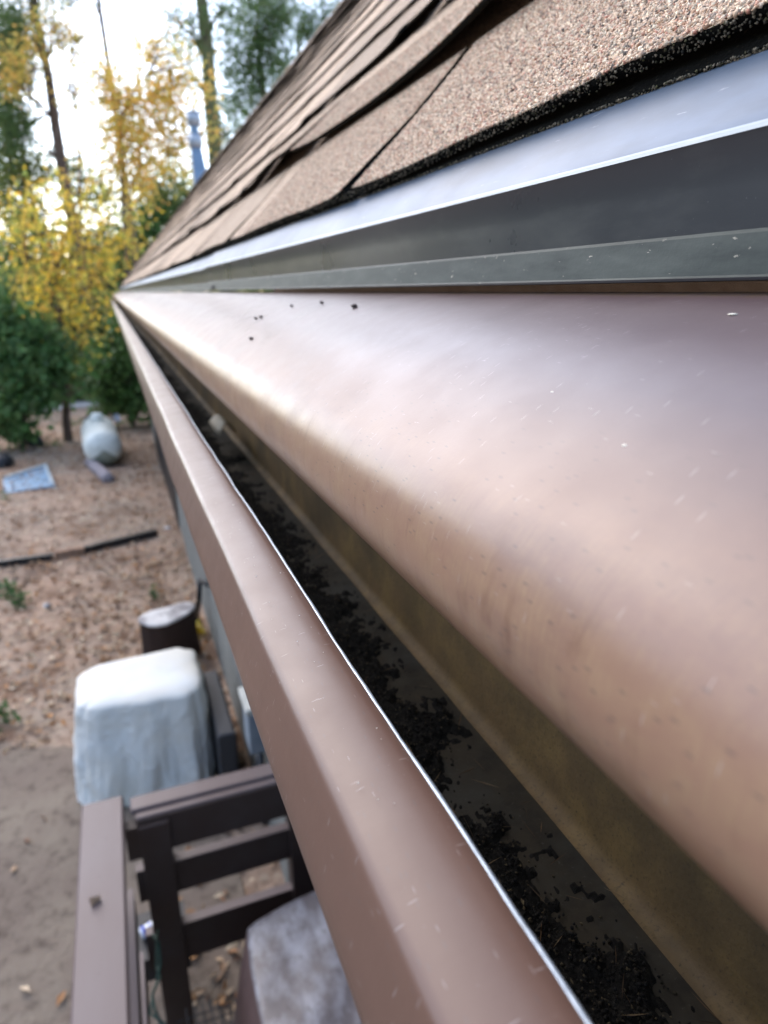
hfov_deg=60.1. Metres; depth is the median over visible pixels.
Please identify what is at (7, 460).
rock
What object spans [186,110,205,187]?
roof flue
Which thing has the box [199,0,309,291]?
pine tree
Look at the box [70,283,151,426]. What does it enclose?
green bush
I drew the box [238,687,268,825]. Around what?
electrical box
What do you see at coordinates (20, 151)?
pine tree
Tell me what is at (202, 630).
yellow plant
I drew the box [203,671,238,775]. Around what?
metal unit
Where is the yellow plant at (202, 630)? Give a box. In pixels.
[196,618,205,637]
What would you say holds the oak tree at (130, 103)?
on the ground
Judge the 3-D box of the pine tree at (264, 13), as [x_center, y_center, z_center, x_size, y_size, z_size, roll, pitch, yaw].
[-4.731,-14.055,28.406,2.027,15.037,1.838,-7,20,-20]
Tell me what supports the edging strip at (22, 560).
on the ground
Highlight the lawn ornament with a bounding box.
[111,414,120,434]
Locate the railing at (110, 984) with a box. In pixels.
[70,763,314,1023]
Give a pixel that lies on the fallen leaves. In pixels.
(223, 965)
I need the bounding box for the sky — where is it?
[0,0,337,291]
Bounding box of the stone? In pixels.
[43,603,51,608]
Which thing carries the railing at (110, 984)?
on the ground
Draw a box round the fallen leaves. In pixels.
[0,407,273,1019]
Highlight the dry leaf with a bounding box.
[209,414,235,434]
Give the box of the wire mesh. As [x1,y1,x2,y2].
[176,991,235,1023]
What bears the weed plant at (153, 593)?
on the ground
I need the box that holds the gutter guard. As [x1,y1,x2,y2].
[113,292,767,930]
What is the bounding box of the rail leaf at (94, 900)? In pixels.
[89,895,100,906]
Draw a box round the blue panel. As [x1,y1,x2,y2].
[3,463,56,492]
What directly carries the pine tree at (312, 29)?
on the ground
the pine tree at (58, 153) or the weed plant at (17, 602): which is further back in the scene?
the pine tree at (58, 153)
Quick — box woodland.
[0,240,272,300]
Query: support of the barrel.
on the ground
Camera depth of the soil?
3.46 m
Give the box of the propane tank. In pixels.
[81,412,121,464]
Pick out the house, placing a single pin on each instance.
(496, 146)
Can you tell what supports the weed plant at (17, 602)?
on the ground
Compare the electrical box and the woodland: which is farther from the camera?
the woodland
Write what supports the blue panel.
on the ground
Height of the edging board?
0.240 m
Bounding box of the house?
[118,0,767,882]
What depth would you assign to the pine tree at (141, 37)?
23.62 m
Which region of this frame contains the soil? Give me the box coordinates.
[0,742,245,1023]
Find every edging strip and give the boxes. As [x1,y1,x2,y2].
[0,553,53,567]
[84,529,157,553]
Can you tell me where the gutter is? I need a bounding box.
[111,299,767,1023]
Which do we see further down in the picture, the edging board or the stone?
the stone
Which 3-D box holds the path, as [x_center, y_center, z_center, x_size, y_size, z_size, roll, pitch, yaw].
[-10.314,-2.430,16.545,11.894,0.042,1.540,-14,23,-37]
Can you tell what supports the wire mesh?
attached to the railing at (110, 984)
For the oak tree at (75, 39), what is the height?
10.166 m
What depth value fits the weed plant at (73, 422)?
15.51 m
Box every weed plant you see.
[0,491,11,499]
[0,577,20,598]
[0,699,20,731]
[6,588,31,609]
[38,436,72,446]
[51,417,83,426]
[148,583,159,599]
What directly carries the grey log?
on the ground
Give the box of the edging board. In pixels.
[54,546,84,559]
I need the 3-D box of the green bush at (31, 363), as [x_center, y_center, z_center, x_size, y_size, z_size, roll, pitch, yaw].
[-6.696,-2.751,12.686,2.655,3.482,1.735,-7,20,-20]
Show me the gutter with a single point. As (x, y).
(425, 921)
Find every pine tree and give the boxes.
[0,0,94,311]
[0,1,54,281]
[49,0,140,287]
[113,9,164,204]
[145,0,265,291]
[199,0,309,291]
[247,0,279,73]
[266,0,340,87]
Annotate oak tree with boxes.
[0,0,106,327]
[0,113,179,441]
[58,7,229,420]
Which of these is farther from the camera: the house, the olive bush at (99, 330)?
the olive bush at (99, 330)
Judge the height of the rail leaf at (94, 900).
0.044 m
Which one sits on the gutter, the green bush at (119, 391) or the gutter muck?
the gutter muck
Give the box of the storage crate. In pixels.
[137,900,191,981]
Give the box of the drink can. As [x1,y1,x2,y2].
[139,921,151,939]
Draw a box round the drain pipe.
[195,577,208,620]
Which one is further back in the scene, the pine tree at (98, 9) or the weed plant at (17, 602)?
the pine tree at (98, 9)
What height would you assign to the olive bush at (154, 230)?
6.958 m
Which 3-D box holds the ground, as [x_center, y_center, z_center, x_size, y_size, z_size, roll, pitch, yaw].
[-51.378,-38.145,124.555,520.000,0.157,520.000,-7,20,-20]
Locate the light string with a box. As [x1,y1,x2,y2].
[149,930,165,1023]
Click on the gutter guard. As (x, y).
(495, 492)
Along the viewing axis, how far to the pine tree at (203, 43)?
15.98 m
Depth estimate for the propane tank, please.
11.62 m
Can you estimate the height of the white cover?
0.682 m
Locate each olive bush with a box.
[0,166,192,315]
[0,262,124,402]
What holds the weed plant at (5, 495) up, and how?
on the ground
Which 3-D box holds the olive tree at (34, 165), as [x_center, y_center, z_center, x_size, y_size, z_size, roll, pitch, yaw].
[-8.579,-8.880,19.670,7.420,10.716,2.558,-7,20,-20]
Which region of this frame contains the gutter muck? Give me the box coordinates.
[138,337,719,1023]
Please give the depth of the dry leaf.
1.02 m
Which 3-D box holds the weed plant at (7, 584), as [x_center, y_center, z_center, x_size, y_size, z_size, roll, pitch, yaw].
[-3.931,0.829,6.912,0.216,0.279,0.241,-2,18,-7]
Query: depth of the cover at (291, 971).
2.16 m
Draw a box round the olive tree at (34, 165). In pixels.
[0,0,200,275]
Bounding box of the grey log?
[84,458,115,482]
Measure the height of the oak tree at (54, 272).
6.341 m
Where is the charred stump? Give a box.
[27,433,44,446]
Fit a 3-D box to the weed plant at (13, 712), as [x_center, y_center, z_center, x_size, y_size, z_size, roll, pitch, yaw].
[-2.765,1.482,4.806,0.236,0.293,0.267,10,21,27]
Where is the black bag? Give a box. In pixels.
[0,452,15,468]
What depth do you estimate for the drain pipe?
5.95 m
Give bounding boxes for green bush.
[0,273,106,451]
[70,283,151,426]
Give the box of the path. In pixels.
[39,400,96,410]
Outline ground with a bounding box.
[0,406,284,895]
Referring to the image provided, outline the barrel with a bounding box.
[138,602,200,657]
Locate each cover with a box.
[72,648,214,806]
[234,891,361,1023]

